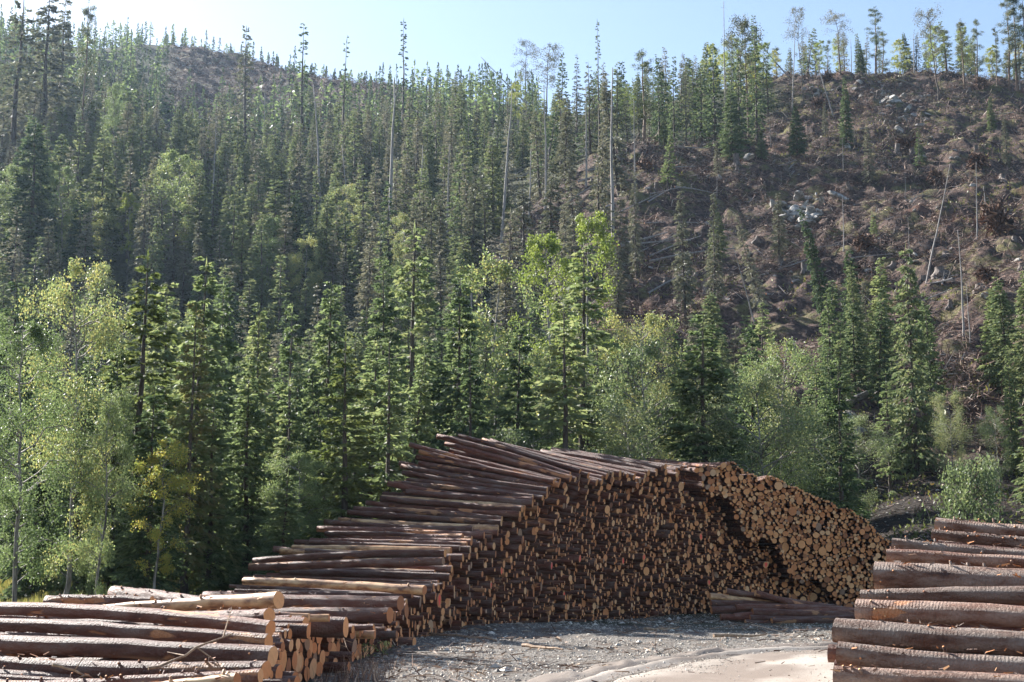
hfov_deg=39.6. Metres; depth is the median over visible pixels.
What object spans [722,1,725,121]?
dead trunk
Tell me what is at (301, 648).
log
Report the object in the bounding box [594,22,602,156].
spruce tree
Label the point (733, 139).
spruce tree
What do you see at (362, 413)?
spruce tree
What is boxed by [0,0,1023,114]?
sky
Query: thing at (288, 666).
log
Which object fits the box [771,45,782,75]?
pine tree
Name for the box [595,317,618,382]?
spruce tree
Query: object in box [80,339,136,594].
spruce tree
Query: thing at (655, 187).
tree stump
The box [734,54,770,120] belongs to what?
birch tree
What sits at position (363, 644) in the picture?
weed
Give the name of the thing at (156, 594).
log
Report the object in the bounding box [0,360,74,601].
spruce tree
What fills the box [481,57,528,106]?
dead trunk
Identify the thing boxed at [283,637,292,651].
log
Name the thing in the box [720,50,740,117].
spruce tree
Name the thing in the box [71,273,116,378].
spruce tree
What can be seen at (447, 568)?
log
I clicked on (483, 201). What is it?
spruce tree
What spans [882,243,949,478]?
spruce tree
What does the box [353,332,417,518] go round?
spruce tree
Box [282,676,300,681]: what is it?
log
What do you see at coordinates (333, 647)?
log
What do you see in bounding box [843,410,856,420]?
boulder
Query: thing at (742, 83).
spruce tree
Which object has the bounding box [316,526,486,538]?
log
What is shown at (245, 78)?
spruce tree
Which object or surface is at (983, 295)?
boulder
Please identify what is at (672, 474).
log
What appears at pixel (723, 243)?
spruce tree
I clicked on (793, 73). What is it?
dead trunk
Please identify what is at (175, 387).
spruce tree
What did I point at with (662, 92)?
spruce tree
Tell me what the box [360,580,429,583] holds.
log
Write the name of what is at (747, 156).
boulder
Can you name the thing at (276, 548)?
log
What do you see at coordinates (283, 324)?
spruce tree
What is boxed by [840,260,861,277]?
root wad
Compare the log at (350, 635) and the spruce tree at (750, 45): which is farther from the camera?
the spruce tree at (750, 45)
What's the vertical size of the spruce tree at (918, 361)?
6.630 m
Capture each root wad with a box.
[635,156,652,169]
[809,94,826,109]
[819,69,836,81]
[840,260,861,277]
[850,229,876,251]
[892,130,922,151]
[924,166,947,186]
[962,148,991,170]
[971,264,1000,283]
[972,76,989,90]
[972,189,1016,236]
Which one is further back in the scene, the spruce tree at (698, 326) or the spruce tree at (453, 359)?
the spruce tree at (698, 326)
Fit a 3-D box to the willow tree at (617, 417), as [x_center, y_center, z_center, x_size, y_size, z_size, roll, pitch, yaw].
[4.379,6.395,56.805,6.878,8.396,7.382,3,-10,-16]
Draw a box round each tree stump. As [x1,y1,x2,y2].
[653,182,659,191]
[661,277,669,284]
[699,281,708,297]
[730,153,741,166]
[751,236,760,243]
[776,255,783,265]
[800,262,808,273]
[845,181,853,190]
[886,261,896,269]
[892,143,901,154]
[909,148,914,155]
[918,275,928,283]
[929,249,935,259]
[931,265,950,278]
[939,251,952,258]
[944,300,952,309]
[972,282,989,293]
[999,173,1007,182]
[1011,236,1019,242]
[1017,262,1023,270]
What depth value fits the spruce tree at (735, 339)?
100.38 m
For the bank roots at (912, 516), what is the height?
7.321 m
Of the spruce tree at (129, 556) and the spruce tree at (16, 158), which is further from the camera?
the spruce tree at (16, 158)
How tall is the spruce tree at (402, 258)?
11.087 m
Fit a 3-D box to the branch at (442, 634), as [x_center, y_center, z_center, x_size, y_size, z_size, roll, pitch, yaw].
[-1.495,7.598,36.833,0.526,0.207,3.648,9,-13,-44]
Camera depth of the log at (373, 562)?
37.98 m
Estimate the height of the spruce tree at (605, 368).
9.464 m
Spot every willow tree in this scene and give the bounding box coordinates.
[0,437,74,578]
[249,446,343,546]
[490,421,561,450]
[564,395,688,461]
[584,325,737,460]
[678,361,859,500]
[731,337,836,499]
[831,411,904,519]
[929,386,976,485]
[975,404,1016,487]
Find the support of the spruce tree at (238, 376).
on the ground at (734, 309)
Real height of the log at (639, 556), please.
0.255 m
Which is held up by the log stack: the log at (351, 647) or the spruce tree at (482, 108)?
the log at (351, 647)
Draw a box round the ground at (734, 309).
[0,35,1023,681]
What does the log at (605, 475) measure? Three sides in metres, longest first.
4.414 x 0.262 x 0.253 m
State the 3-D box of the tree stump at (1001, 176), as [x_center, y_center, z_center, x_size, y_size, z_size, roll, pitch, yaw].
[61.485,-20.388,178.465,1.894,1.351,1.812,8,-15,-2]
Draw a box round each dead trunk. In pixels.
[210,120,217,227]
[262,89,265,151]
[311,84,320,212]
[342,147,352,255]
[384,77,400,258]
[420,148,424,212]
[445,145,449,239]
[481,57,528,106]
[498,89,512,259]
[527,150,532,231]
[542,86,549,209]
[582,93,588,187]
[606,67,617,253]
[633,134,635,203]
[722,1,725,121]
[733,246,754,321]
[734,13,789,77]
[792,13,795,107]
[806,28,833,116]
[843,216,843,250]
[913,36,914,72]
[925,166,950,282]
[956,230,964,339]
[965,284,970,342]
[976,167,977,238]
[1016,24,1020,89]
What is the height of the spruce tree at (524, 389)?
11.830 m
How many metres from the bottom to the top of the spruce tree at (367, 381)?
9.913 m
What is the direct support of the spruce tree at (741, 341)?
on the ground at (734, 309)
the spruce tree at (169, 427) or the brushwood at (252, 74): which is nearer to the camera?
the spruce tree at (169, 427)
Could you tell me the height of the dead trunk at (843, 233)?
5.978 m
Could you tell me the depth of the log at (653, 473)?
49.51 m
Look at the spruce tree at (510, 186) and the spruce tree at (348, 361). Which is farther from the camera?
the spruce tree at (510, 186)
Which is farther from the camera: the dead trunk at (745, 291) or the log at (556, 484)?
the dead trunk at (745, 291)
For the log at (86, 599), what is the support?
on the log
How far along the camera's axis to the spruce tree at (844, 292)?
115.02 m
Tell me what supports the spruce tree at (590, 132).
on the ground at (734, 309)
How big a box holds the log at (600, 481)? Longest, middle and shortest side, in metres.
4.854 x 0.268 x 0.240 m
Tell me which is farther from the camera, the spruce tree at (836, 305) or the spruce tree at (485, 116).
the spruce tree at (485, 116)
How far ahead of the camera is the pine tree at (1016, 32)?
259.57 m
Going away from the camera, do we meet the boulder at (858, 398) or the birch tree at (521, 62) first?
the boulder at (858, 398)
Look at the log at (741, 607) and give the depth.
45.97 m
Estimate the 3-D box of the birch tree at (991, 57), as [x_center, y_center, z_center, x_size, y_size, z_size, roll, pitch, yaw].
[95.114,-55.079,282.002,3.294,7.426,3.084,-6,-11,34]
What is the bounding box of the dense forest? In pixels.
[0,39,1023,524]
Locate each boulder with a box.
[743,153,754,161]
[769,199,775,207]
[776,201,787,206]
[788,210,797,220]
[789,204,801,211]
[792,223,807,229]
[793,190,804,200]
[804,207,812,213]
[805,219,815,225]
[810,210,821,217]
[812,215,819,220]
[819,197,824,204]
[827,190,848,201]
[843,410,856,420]
[847,390,868,399]
[849,396,861,402]
[852,427,867,435]
[887,99,901,103]
[889,94,898,98]
[894,125,903,132]
[904,104,911,111]
[981,292,988,298]
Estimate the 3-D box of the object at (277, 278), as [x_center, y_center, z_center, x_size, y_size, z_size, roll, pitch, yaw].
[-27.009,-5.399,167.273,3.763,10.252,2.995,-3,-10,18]
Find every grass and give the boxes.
[0,574,234,601]
[307,645,427,681]
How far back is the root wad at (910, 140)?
204.35 m
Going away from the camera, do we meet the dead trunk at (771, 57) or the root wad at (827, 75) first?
the root wad at (827, 75)
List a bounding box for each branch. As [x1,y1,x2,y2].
[52,656,92,678]
[148,608,232,669]
[338,613,352,652]
[429,631,496,640]
[521,643,562,650]
[644,624,678,630]
[713,634,765,638]
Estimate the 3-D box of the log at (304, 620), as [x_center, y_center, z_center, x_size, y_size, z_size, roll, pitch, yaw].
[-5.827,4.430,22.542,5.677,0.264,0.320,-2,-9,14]
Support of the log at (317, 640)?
on the log at (321, 657)
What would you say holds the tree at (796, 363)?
on the ground at (734, 309)
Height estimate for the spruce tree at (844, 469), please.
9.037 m
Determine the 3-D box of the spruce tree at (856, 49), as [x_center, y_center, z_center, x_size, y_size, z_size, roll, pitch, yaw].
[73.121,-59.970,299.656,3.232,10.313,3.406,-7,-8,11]
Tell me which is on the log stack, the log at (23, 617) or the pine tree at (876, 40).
the log at (23, 617)
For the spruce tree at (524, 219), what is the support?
on the ground at (734, 309)
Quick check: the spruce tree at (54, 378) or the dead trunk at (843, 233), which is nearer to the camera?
the spruce tree at (54, 378)
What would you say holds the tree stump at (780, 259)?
on the ground at (734, 309)
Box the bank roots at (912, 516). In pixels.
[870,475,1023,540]
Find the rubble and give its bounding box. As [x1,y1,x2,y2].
[333,615,830,681]
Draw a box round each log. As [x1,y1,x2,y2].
[0,602,274,635]
[0,615,291,618]
[0,618,272,644]
[0,632,282,641]
[0,634,277,666]
[0,651,270,678]
[0,653,133,658]
[0,666,88,677]
[0,673,101,680]
[0,680,38,681]
[12,632,281,637]
[20,632,281,634]
[20,673,290,681]
[22,657,188,661]
[36,667,263,681]
[40,615,311,623]
[43,594,154,604]
[52,618,310,638]
[90,660,282,677]
[104,591,283,610]
[107,586,205,599]
[110,622,291,638]
[116,604,274,620]
[142,669,240,681]
[159,625,283,629]
[188,609,309,620]
[202,590,403,610]
[236,586,249,588]
[242,576,426,594]
[248,557,444,570]
[252,549,445,562]
[272,642,284,651]
[273,546,290,552]
[273,605,392,623]
[274,567,425,571]
[274,630,286,638]
[275,623,289,628]
[277,651,281,659]
[279,548,445,562]
[280,570,450,581]
[280,650,286,670]
[281,591,421,607]
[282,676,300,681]
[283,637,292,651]
[284,658,290,670]
[286,651,296,669]
[291,544,451,553]
[294,539,470,552]
[294,655,301,671]
[299,643,302,653]
[299,652,303,670]
[301,639,309,650]
[301,666,309,681]
[304,548,450,561]
[307,568,443,581]
[308,540,459,550]
[308,548,463,561]
[308,658,316,678]
[309,614,329,621]
[309,640,312,655]
[310,538,467,545]
[310,616,348,637]
[314,637,320,643]
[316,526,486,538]
[316,558,384,560]
[317,650,324,663]
[321,638,331,642]
[323,519,473,530]
[324,531,476,540]
[328,531,463,538]
[330,643,335,650]
[333,641,339,650]
[335,568,435,571]
[338,517,457,523]
[340,638,356,654]
[341,577,438,582]
[347,510,501,525]
[347,629,354,638]
[348,625,353,632]
[349,622,368,623]
[349,624,374,630]
[350,526,498,535]
[351,518,498,531]
[353,506,502,521]
[355,630,375,638]
[355,631,361,636]
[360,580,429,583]
[365,500,520,516]
[369,623,383,626]
[370,536,472,545]
[371,565,452,572]
[375,626,386,630]
[375,629,397,638]
[378,629,391,641]
[380,496,522,512]
[382,495,525,511]
[387,480,533,500]
[394,480,533,497]
[400,464,518,482]
[401,470,547,497]
[401,603,408,618]
[405,489,533,506]
[406,478,543,500]
[407,464,547,491]
[409,442,555,480]
[414,584,434,591]
[416,454,554,483]
[418,449,559,487]
[421,595,424,603]
[422,593,440,606]
[425,592,435,599]
[434,584,439,590]
[436,434,570,474]
[444,442,576,481]
[452,436,589,478]
[452,552,469,559]
[454,444,571,481]
[456,454,560,482]
[458,433,580,473]
[476,538,486,544]
[478,581,491,588]
[482,438,620,476]
[483,567,502,574]
[489,438,609,475]
[497,448,607,479]
[532,451,613,476]
[536,561,552,569]
[540,449,657,471]
[542,450,649,475]
[551,447,666,468]
[551,448,663,470]
[551,453,645,477]
[563,554,580,562]
[571,472,580,479]
[588,462,635,479]
[588,472,602,478]
[588,478,597,485]
[589,476,602,484]
[616,557,623,564]
[627,553,645,560]
[648,469,657,475]
[658,469,667,475]
[658,471,678,477]
[666,467,677,471]
[690,533,701,540]
[694,579,710,585]
[700,461,726,467]
[709,593,773,601]
[709,600,781,605]
[710,604,835,613]
[720,613,748,620]
[725,588,844,606]
[733,608,853,616]
[735,604,853,610]
[744,619,832,622]
[749,614,854,620]
[751,608,853,615]
[752,561,767,567]
[754,590,803,603]
[770,617,833,622]
[830,664,1023,681]
[832,617,1023,656]
[836,641,1023,674]
[854,599,1023,627]
[860,586,1023,604]
[873,560,1023,588]
[886,547,1023,567]
[891,536,1023,555]
[931,527,1023,547]
[934,516,1023,536]
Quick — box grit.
[514,643,832,681]
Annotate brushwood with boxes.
[163,43,425,126]
[496,64,1023,489]
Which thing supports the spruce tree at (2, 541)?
on the ground at (734, 309)
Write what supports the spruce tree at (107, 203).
on the ground at (734, 309)
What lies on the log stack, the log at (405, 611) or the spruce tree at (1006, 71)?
the log at (405, 611)
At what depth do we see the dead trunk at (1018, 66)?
258.69 m
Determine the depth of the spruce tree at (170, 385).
77.77 m
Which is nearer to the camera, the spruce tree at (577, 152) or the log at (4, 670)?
the log at (4, 670)
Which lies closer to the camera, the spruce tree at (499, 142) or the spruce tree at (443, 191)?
the spruce tree at (443, 191)
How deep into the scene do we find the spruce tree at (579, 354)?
113.56 m
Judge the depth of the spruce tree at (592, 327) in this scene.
117.65 m
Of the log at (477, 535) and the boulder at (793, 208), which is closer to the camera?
the log at (477, 535)
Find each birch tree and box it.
[0,163,50,263]
[0,312,89,601]
[0,437,45,570]
[0,480,18,577]
[10,254,141,593]
[42,161,87,275]
[63,190,116,267]
[64,261,122,351]
[64,379,152,594]
[98,82,130,161]
[112,192,142,281]
[122,437,207,588]
[139,149,204,281]
[140,168,176,248]
[180,308,211,359]
[244,215,286,306]
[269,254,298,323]
[287,232,323,341]
[312,203,347,252]
[323,183,364,258]
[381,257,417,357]
[386,211,419,301]
[441,244,554,436]
[501,231,587,432]
[505,81,526,124]
[513,39,542,105]
[530,42,562,113]
[542,210,620,388]
[554,100,572,143]
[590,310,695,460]
[618,84,636,134]
[697,43,721,107]
[716,53,730,90]
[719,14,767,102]
[719,35,743,91]
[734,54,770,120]
[755,42,774,99]
[770,50,780,74]
[781,7,809,100]
[811,40,827,73]
[820,10,853,74]
[831,37,848,71]
[890,39,911,80]
[890,56,901,72]
[908,5,946,99]
[921,36,937,69]
[926,24,946,70]
[954,27,976,78]
[983,44,999,78]
[983,50,1000,79]
[1011,41,1023,68]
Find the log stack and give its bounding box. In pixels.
[0,442,1023,680]
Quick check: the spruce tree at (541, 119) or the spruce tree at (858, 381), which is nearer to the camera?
the spruce tree at (858, 381)
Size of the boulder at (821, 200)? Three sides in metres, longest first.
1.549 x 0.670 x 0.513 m
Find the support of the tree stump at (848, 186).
on the ground at (734, 309)
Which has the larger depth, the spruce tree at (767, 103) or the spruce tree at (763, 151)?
the spruce tree at (767, 103)
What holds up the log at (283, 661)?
on the log stack
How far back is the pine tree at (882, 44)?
284.48 m
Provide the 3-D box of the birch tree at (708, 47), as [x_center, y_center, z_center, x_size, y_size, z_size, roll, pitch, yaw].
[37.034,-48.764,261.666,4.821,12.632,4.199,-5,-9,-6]
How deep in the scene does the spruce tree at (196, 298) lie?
152.96 m
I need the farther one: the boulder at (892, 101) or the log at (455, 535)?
the boulder at (892, 101)
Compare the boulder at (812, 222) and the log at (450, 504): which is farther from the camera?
the boulder at (812, 222)
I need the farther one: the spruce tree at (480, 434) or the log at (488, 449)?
the spruce tree at (480, 434)
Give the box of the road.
[526,642,836,681]
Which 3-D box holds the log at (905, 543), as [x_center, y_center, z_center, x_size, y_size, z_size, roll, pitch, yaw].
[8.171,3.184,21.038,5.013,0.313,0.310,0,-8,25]
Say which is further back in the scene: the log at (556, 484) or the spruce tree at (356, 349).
the spruce tree at (356, 349)
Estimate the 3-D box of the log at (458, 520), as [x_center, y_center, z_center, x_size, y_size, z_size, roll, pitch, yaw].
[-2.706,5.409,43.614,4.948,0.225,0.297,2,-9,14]
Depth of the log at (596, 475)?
47.16 m
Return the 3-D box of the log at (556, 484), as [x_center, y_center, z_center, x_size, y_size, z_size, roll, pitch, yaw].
[-0.783,4.093,45.962,4.935,0.246,0.232,12,-5,21]
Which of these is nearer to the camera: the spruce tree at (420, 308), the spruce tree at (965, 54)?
the spruce tree at (420, 308)
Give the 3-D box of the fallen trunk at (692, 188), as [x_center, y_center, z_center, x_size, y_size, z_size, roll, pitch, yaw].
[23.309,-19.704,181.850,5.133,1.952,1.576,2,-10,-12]
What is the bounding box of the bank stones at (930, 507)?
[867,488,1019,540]
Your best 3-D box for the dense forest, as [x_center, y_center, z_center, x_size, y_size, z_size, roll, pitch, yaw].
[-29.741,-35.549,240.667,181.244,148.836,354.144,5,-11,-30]
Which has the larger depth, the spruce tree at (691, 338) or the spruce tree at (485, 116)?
the spruce tree at (485, 116)
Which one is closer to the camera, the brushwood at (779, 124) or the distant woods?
the brushwood at (779, 124)
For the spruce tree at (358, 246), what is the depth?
183.92 m
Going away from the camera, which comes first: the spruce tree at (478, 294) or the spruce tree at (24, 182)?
the spruce tree at (478, 294)
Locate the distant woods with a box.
[0,3,543,152]
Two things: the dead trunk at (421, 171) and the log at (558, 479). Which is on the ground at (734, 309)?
the dead trunk at (421, 171)
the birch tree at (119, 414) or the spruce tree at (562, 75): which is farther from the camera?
the spruce tree at (562, 75)
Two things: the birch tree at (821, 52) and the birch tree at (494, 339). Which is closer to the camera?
the birch tree at (494, 339)
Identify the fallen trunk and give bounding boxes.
[546,170,626,217]
[577,163,635,182]
[603,232,675,265]
[605,186,685,206]
[614,193,658,214]
[617,228,668,246]
[620,237,677,246]
[631,141,705,148]
[635,158,694,168]
[644,211,728,224]
[647,185,671,201]
[647,267,692,293]
[648,230,699,256]
[649,239,735,262]
[674,184,711,192]
[778,252,804,270]
[850,250,898,257]
[913,287,950,304]
[926,276,962,283]
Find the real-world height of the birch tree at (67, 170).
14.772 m
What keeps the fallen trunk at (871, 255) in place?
on the ground at (734, 309)
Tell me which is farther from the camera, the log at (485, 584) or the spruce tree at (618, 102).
the spruce tree at (618, 102)
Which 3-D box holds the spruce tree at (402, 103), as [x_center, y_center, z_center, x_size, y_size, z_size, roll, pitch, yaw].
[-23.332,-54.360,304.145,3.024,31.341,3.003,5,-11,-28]
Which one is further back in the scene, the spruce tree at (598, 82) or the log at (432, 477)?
the spruce tree at (598, 82)
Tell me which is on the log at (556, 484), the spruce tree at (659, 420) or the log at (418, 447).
the log at (418, 447)
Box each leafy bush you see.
[606,427,685,460]
[922,449,1011,523]
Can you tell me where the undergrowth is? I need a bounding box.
[0,406,1022,594]
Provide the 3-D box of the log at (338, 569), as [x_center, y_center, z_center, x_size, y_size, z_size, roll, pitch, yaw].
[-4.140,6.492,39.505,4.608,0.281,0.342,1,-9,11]
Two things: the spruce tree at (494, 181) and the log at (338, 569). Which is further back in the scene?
the spruce tree at (494, 181)
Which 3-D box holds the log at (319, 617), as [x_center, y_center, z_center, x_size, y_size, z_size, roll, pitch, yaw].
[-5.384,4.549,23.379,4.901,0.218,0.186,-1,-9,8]
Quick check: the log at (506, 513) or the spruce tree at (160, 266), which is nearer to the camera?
the log at (506, 513)
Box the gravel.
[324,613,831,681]
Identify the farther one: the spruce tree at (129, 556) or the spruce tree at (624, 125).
the spruce tree at (624, 125)
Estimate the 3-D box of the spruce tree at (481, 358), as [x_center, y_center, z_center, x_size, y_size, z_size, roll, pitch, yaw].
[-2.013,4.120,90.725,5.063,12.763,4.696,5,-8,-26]
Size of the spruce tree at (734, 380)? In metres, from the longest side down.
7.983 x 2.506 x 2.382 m
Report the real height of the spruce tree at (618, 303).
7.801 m
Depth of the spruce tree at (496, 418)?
69.09 m
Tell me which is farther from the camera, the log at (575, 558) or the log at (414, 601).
the log at (575, 558)
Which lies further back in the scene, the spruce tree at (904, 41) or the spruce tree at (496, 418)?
the spruce tree at (904, 41)
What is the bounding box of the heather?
[534,71,1023,485]
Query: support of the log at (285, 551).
on the log stack
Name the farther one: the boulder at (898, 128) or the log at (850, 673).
the boulder at (898, 128)
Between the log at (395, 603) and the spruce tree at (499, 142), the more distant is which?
the spruce tree at (499, 142)
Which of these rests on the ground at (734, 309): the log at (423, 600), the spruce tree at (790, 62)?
the spruce tree at (790, 62)
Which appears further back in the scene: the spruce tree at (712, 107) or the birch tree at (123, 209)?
the spruce tree at (712, 107)
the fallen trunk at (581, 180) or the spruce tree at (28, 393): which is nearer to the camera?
the spruce tree at (28, 393)
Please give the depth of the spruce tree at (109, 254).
167.17 m
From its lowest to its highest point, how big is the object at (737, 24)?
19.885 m
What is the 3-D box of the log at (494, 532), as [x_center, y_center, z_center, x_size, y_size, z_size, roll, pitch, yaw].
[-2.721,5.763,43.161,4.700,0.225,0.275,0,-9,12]
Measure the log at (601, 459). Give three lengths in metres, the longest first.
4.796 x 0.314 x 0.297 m
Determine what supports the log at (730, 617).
on the ground at (734, 309)
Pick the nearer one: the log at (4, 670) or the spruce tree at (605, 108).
the log at (4, 670)
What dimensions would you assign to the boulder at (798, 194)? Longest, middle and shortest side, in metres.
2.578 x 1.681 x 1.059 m
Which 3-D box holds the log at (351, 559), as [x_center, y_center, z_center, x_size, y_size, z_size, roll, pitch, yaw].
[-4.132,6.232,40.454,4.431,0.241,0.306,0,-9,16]
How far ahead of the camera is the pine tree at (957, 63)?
273.21 m
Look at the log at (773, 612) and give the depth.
45.82 m
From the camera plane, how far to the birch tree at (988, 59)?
276.19 m
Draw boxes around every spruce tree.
[0,0,46,180]
[0,115,68,281]
[0,149,34,228]
[0,162,9,243]
[0,280,35,546]
[0,316,9,408]
[0,341,44,568]
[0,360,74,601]
[0,470,7,543]
[8,0,76,158]
[9,348,62,556]
[18,372,91,565]
[21,336,48,448]
[33,218,69,340]
[37,134,75,225]
[37,361,116,601]
[41,0,80,144]
[45,287,73,368]
[48,176,64,227]
[57,192,99,294]
[58,351,92,491]
[63,342,88,418]
[66,249,205,586]
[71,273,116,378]
[73,335,97,386]
[74,334,135,562]
[79,372,108,471]
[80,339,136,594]
[81,129,123,261]
[88,347,108,420]
[92,163,122,240]
[98,172,113,251]
[98,238,117,318]
[100,381,196,594]
[115,293,134,394]
[124,282,199,519]
[127,371,142,516]
[130,360,158,432]
[139,216,165,320]
[140,361,198,531]
[144,256,241,584]
[148,302,229,595]
[155,297,182,386]
[166,360,186,417]
[174,352,223,480]
[175,390,252,594]
[181,274,208,358]
[185,171,207,251]
[188,219,212,328]
[200,277,243,479]
[206,189,249,299]
[211,357,279,585]
[212,280,246,392]
[212,288,240,372]
[212,370,262,572]
[215,258,235,309]
[215,341,272,503]
[217,302,284,577]
[218,201,240,267]
[223,364,239,420]
[225,25,262,160]
[238,331,274,412]
[248,203,264,267]
[249,473,308,575]
[252,379,322,550]
[258,372,294,541]
[262,303,312,538]
[263,191,294,278]
[272,300,295,403]
[276,363,304,475]
[278,190,314,303]
[279,354,310,529]
[280,281,365,520]
[289,23,313,178]
[291,333,389,542]
[293,361,341,531]
[294,190,312,270]
[301,396,340,535]
[309,350,350,464]
[312,340,413,525]
[317,305,328,343]
[318,235,342,319]
[321,289,348,360]
[330,201,365,306]
[332,340,356,420]
[334,35,351,157]
[340,383,375,506]
[342,327,365,451]
[347,224,368,295]
[347,258,412,497]
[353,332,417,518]
[367,221,456,476]
[374,181,399,280]
[378,306,404,396]
[381,189,405,278]
[381,250,396,330]
[387,256,410,345]
[390,353,440,492]
[394,339,446,463]
[397,20,410,148]
[398,198,429,320]
[405,341,435,449]
[407,259,451,383]
[415,195,452,333]
[425,274,495,451]
[427,194,451,283]
[429,311,452,431]
[437,120,449,167]
[438,337,483,440]
[441,155,458,239]
[443,153,476,255]
[445,335,498,448]
[446,148,462,219]
[448,255,474,337]
[452,164,479,241]
[453,123,471,194]
[455,156,478,267]
[458,110,479,175]
[459,181,488,287]
[463,307,505,436]
[471,136,515,238]
[472,268,486,353]
[473,173,500,278]
[474,105,490,164]
[475,123,489,177]
[477,85,491,154]
[478,391,491,436]
[486,389,506,437]
[487,207,532,356]
[488,118,509,175]
[490,321,543,448]
[493,262,520,384]
[494,115,519,214]
[499,303,544,431]
[505,99,521,156]
[506,176,540,299]
[510,309,534,392]
[523,334,546,432]
[524,108,555,203]
[524,241,639,459]
[525,106,561,187]
[526,102,551,180]
[526,160,564,308]
[527,103,549,159]
[527,302,606,452]
[530,309,570,435]
[542,228,591,372]
[543,218,585,328]
[548,87,571,166]
[548,413,562,449]
[550,52,574,117]
[551,101,563,151]
[552,97,579,185]
[553,198,579,302]
[559,305,591,377]
[561,103,579,165]
[561,109,574,169]
[561,150,583,242]
[566,308,586,439]
[567,93,583,139]
[568,375,590,449]
[571,57,583,142]
[571,80,601,154]
[571,392,606,452]
[573,65,601,158]
[584,148,621,292]
[585,316,618,404]
[585,317,596,384]
[585,393,606,445]
[588,71,602,141]
[589,129,616,234]
[592,341,616,434]
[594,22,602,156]
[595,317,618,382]
[597,63,615,144]
[597,72,633,195]
[602,62,630,142]
[602,191,633,291]
[607,247,629,322]
[610,60,630,124]
[614,322,650,432]
[616,341,643,434]
[620,91,632,145]
[627,172,645,277]
[632,387,649,429]
[639,69,651,119]
[647,58,677,142]
[648,382,676,459]
[649,54,669,141]
[651,314,758,474]
[654,74,675,120]
[657,319,689,433]
[658,115,670,149]
[659,130,677,189]
[661,47,673,101]
[665,56,685,144]
[671,182,698,317]
[671,315,707,422]
[674,59,692,114]
[674,62,688,123]
[678,68,693,112]
[679,58,693,145]
[680,80,695,134]
[684,316,711,445]
[687,65,713,143]
[693,58,717,135]
[693,313,708,381]
[696,294,734,408]
[698,44,727,149]
[703,193,726,302]
[705,292,731,364]
[707,334,735,419]
[708,212,730,258]
[709,387,736,461]
[713,141,723,173]
[717,90,749,160]
[717,363,748,467]
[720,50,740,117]
[720,81,732,128]
[725,57,756,146]
[725,328,744,388]
[727,320,779,475]
[729,392,746,468]
[732,213,770,321]
[733,314,755,433]
[734,56,745,110]
[744,15,765,84]
[744,25,767,141]
[744,302,788,435]
[750,371,795,486]
[755,129,768,159]
[756,332,797,456]
[759,47,778,115]
[766,441,784,479]
[769,193,789,260]
[783,50,794,74]
[786,104,808,155]
[787,48,792,71]
[789,365,848,491]
[790,413,845,508]
[795,28,821,75]
[797,210,837,325]
[799,37,809,73]
[807,358,877,532]
[808,377,858,511]
[811,347,855,465]
[814,280,849,388]
[814,290,854,408]
[821,102,828,135]
[830,331,857,415]
[835,251,870,355]
[838,35,851,70]
[838,78,854,145]
[841,303,870,395]
[844,267,868,371]
[853,34,867,73]
[853,42,859,70]
[856,43,866,75]
[858,257,903,390]
[859,281,873,361]
[861,129,877,183]
[862,287,894,406]
[863,35,870,73]
[868,211,878,236]
[873,371,907,500]
[877,41,882,73]
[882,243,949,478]
[900,32,913,72]
[908,301,939,390]
[910,35,922,70]
[913,128,926,167]
[916,293,950,427]
[921,33,933,71]
[923,48,929,71]
[936,21,955,71]
[955,29,971,74]
[966,42,976,77]
[974,287,1011,385]
[980,277,1023,393]
[985,97,997,130]
[1000,60,1012,77]
[1000,113,1012,167]
[1001,346,1023,474]
[1002,271,1023,411]
[1012,39,1023,81]
[1012,54,1020,80]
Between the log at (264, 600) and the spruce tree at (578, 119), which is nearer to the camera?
the log at (264, 600)
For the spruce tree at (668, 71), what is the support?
on the ground at (734, 309)
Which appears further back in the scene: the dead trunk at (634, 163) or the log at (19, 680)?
the dead trunk at (634, 163)
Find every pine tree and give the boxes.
[73,0,98,143]
[628,48,662,142]
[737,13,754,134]
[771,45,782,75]
[810,42,820,73]
[822,40,831,71]
[864,6,885,73]
[877,32,890,73]
[938,28,952,71]
[952,17,971,88]
[956,40,965,77]
[968,18,986,87]
[968,43,976,75]
[991,27,1002,87]
[995,0,1018,90]
[1001,0,1023,90]
[1003,49,1011,78]
[1012,0,1023,72]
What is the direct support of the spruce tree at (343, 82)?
on the ground at (734, 309)
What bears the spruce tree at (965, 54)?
on the ground at (734, 309)
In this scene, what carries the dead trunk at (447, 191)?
on the ground at (734, 309)
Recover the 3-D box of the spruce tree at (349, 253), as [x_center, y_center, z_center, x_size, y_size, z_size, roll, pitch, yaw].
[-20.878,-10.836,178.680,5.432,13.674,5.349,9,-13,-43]
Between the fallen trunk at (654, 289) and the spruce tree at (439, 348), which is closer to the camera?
the spruce tree at (439, 348)
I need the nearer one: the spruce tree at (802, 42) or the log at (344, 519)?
the log at (344, 519)
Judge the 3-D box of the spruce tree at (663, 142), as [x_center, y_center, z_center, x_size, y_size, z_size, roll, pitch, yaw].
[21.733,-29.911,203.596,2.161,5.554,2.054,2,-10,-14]
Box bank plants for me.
[866,466,1023,540]
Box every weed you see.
[361,639,376,657]
[372,637,393,655]
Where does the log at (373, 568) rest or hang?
on the log stack
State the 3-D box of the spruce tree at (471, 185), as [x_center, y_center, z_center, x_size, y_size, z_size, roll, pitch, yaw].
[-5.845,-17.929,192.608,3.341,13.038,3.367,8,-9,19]
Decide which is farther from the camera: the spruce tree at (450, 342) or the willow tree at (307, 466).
the spruce tree at (450, 342)

